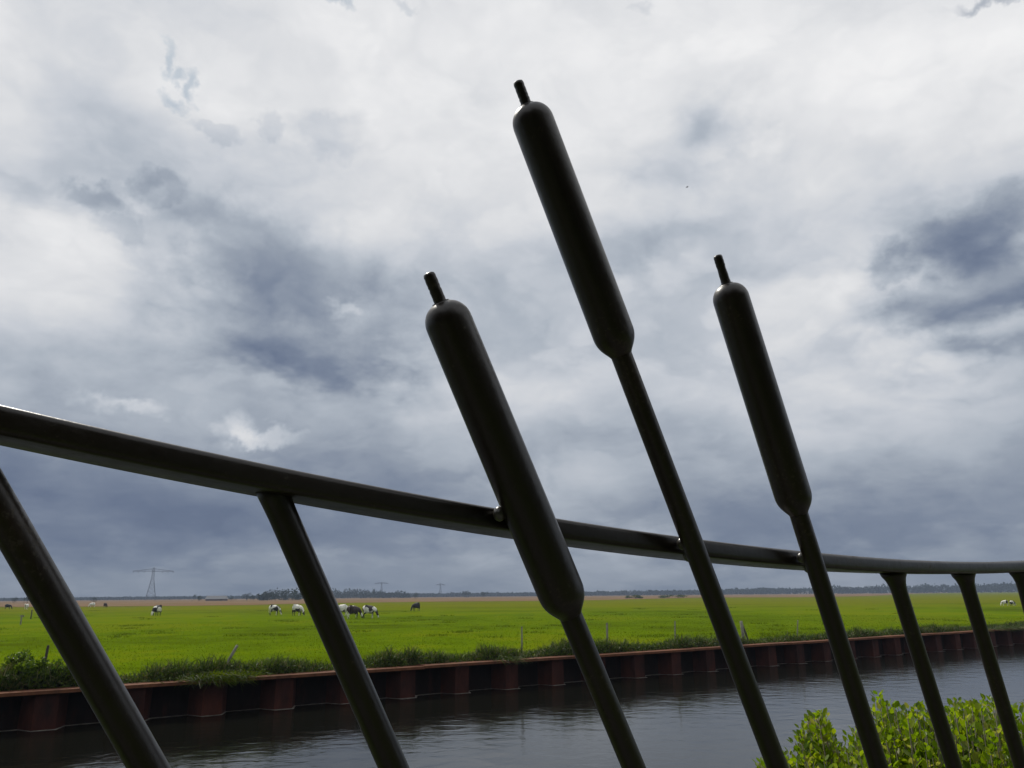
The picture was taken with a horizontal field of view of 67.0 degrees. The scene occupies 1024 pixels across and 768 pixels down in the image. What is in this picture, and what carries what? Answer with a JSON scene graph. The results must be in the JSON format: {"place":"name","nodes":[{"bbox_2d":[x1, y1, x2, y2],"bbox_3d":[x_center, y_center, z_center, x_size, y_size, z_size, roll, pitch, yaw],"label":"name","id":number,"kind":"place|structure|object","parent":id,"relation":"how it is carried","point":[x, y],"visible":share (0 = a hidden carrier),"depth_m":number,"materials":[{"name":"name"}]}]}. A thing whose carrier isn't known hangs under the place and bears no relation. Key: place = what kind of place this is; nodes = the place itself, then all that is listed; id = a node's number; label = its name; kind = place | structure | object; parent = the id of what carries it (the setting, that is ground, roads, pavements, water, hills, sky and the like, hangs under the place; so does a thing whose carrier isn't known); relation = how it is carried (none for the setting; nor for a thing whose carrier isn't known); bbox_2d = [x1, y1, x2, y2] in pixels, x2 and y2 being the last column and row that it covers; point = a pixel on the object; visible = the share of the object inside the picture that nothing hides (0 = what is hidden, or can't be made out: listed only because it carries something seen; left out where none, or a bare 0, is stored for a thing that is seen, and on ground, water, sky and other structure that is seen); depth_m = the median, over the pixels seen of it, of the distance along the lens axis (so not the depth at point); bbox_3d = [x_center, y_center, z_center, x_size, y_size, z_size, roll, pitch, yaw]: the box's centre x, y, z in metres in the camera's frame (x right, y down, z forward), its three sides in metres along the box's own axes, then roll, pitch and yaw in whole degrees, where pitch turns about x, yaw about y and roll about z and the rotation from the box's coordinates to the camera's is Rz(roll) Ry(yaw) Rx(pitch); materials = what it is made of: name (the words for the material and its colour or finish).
{"place":"outdoors","nodes":[
{"label":"outdoors","id":0,"kind":"place"},
{"bbox_2d":[0,592,956,606],"bbox_3d":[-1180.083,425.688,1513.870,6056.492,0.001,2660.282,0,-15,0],"label":"stubble field","id":1,"kind":"structure","parent":0,"point":[170,602],"depth_m":485.94,"materials":[{"name":"beige plant"}]},
{"bbox_2d":[133,567,173,599],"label":"power pylon","id":2,"kind":"object","parent":1,"relation":"on","point":[154,571],"visible":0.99,"depth_m":953.97,"materials":[{"name":"grey metal"}]},
{"bbox_2d":[205,596,227,600],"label":"barn","id":3,"kind":"structure","parent":1,"relation":"on","point":[216,598],"depth_m":573.70,"materials":[{"name":"metal"}]},
{"bbox_2d":[256,588,302,600],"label":"distant wood","id":4,"kind":"object","parent":1,"relation":"on","point":[264,595],"visible":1,"depth_m":568.43,"materials":[{"name":"green plant"}]},
{"bbox_2d":[298,588,410,598],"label":"distant wood","id":5,"kind":"object","parent":1,"relation":"on","point":[373,594],"visible":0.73,"depth_m":983.04,"materials":[{"name":"green plant"}]},
{"bbox_2d":[0,581,1017,600],"bbox_3d":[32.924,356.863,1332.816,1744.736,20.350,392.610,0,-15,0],"label":"distant wood","id":6,"kind":"object","parent":1,"relation":"on","point":[992,587],"visible":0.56,"depth_m":1318.13,"materials":[{"name":"green plant"}]},
{"bbox_2d":[0,644,1023,767],"bbox_3d":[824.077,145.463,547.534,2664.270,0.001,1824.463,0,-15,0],"label":"water","id":7,"kind":"structure","parent":0,"point":[696,719],"depth_m":18.54,"materials":[{"name":"black liquid"}]},
{"bbox_2d":[0,646,996,731],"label":"scum line","id":8,"kind":"object","parent":7,"relation":"on","point":[293,707],"visible":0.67,"depth_m":22.50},
{"bbox_2d":[0,628,1023,730],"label":"sheet pile wall","id":9,"kind":"structure","parent":7,"relation":"in","point":[39,709],"depth_m":24.38,"materials":[{"name":"metal"}]},
{"bbox_2d":[151,667,278,688],"bbox_3d":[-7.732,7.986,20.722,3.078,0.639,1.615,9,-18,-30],"label":"hanging grass","id":10,"kind":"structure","parent":9,"relation":"on","point":[228,677],"depth_m":20.65,"materials":[{"name":"green plant"}]},
{"bbox_2d":[488,653,539,664],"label":"hanging grass","id":11,"kind":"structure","parent":9,"relation":"hanging from","point":[512,658],"depth_m":25.80,"materials":[{"name":"green plant"}]},
{"bbox_2d":[988,625,1023,632],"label":"hanging grass","id":12,"kind":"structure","parent":9,"relation":"hanging from","point":[1010,627],"depth_m":44.27,"materials":[{"name":"green plant"}]},
{"bbox_2d":[0,592,1023,681],"bbox_3d":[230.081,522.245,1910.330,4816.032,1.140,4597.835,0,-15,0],"label":"meadow","id":13,"kind":"structure","parent":0,"point":[928,605],"depth_m":68.60,"materials":[{"name":"green plant"}]},
{"bbox_2d":[1,649,48,689],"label":"leafy bush","id":14,"kind":"object","parent":13,"relation":"on","point":[27,663],"visible":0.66,"depth_m":19.07,"materials":[{"name":"green plant"}]},
{"bbox_2d":[44,645,48,660],"bbox_3d":[-11.744,7.151,19.369,0.143,1.163,0.068,7,-17,-25],"label":"wooden stake","id":15,"kind":"object","parent":13,"relation":"on","point":[46,652],"visible":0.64,"depth_m":19.47,"materials":[{"name":"grey wood"}]},
{"bbox_2d":[42,659,72,686],"bbox_3d":[-11.320,7.312,19.445,0.960,0.754,0.891,0,-15,0],"label":"leafy bush","id":16,"kind":"object","parent":13,"relation":"on","point":[60,662],"visible":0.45,"depth_m":19.25,"materials":[{"name":"green plant"}]},
{"bbox_2d":[151,605,161,615],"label":"cow","id":17,"kind":"object","parent":13,"relation":"on","point":[157,608],"visible":1,"depth_m":105.05},
{"bbox_2d":[227,645,237,663],"bbox_3d":[-7.970,7.831,21.637,0.521,1.011,0.084,5,-16,-18],"label":"wooden stake","id":18,"kind":"object","parent":13,"relation":"on","point":[233,652],"visible":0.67,"depth_m":21.71,"materials":[{"name":"grey wood"}]},
{"bbox_2d":[268,605,281,614],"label":"cow","id":19,"kind":"object","parent":13,"relation":"on","point":[274,608],"visible":1,"depth_m":101.47},
{"bbox_2d":[292,604,304,615],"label":"cow","id":20,"kind":"object","parent":13,"relation":"on","point":[297,608],"visible":1,"depth_m":98.37},
{"bbox_2d":[339,604,347,615],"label":"cow","id":21,"kind":"object","parent":13,"relation":"on","point":[343,607],"visible":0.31,"depth_m":94.69},
{"bbox_2d":[346,605,362,618],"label":"cow","id":22,"kind":"object","parent":13,"relation":"on","point":[351,609],"visible":1,"depth_m":82.49},
{"bbox_2d":[362,605,378,617],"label":"cow","id":23,"kind":"object","parent":13,"relation":"on","point":[369,609],"visible":0.97,"depth_m":84.07},
{"bbox_2d":[411,602,419,610],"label":"cow","id":24,"kind":"object","parent":13,"relation":"on","point":[415,605],"visible":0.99,"depth_m":121.75},
{"bbox_2d":[0,621,1023,690],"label":"bank weeds","id":25,"kind":"object","parent":13,"relation":"on","point":[386,658],"visible":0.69,"depth_m":24.25,"materials":[{"name":"green plant"}]},
{"bbox_2d":[521,626,522,650],"bbox_3d":[0.338,9.217,27.398,0.083,1.201,0.060,0,-15,0],"label":"wooden stake","id":26,"kind":"object","parent":13,"relation":"on","point":[522,637],"visible":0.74,"depth_m":27.44,"materials":[{"name":"grey wood"}]},
{"bbox_2d":[606,623,607,641],"bbox_3d":[3.628,9.762,29.547,0.110,1.229,0.082,-7,-16,22],"label":"wooden stake","id":27,"kind":"object","parent":13,"relation":"on","point":[607,630],"visible":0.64,"depth_m":29.60,"materials":[{"name":"grey wood"}]},
{"bbox_2d":[625,595,642,597],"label":"mound bush","id":28,"kind":"object","parent":13,"relation":"on","point":[636,596],"visible":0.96,"depth_m":414.20,"materials":[{"name":"green plant"}]},
{"bbox_2d":[658,595,687,597],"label":"mound bush","id":29,"kind":"object","parent":13,"relation":"on","point":[679,596],"visible":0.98,"depth_m":426.24,"materials":[{"name":"green plant"}]},
{"bbox_2d":[674,621,675,639],"bbox_3d":[6.687,10.355,31.766,0.130,1.202,0.059,-3,-16,10],"label":"wooden stake","id":30,"kind":"object","parent":13,"relation":"on","point":[674,629],"visible":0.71,"depth_m":31.82,"materials":[{"name":"grey wood"}]},
{"bbox_2d":[740,621,744,640],"bbox_3d":[10.038,10.885,33.648,0.171,1.114,0.129,-7,-16,22],"label":"wooden stake","id":31,"kind":"object","parent":13,"relation":"on","point":[742,628],"visible":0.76,"depth_m":33.66,"materials":[{"name":"grey wood"}]},
{"bbox_2d":[0,0,1023,597],"label":"sky","id":32,"kind":"structure","parent":0,"point":[223,223],"materials":[{"name":"grey"}]},
{"bbox_2d":[752,689,1023,767],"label":"shrub","id":33,"kind":"object","parent":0,"point":[977,733],"visible":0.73,"depth_m":1.93,"materials":[{"name":"green plant"}]},
{"label":"path","id":34,"kind":"structure","parent":0,"visible":0},
{"bbox_2d":[0,80,1023,767],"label":"railing","id":35,"kind":"object","parent":34,"relation":"on","point":[532,526],"visible":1,"depth_m":0.60,"materials":[{"name":"metal"}]}
]}

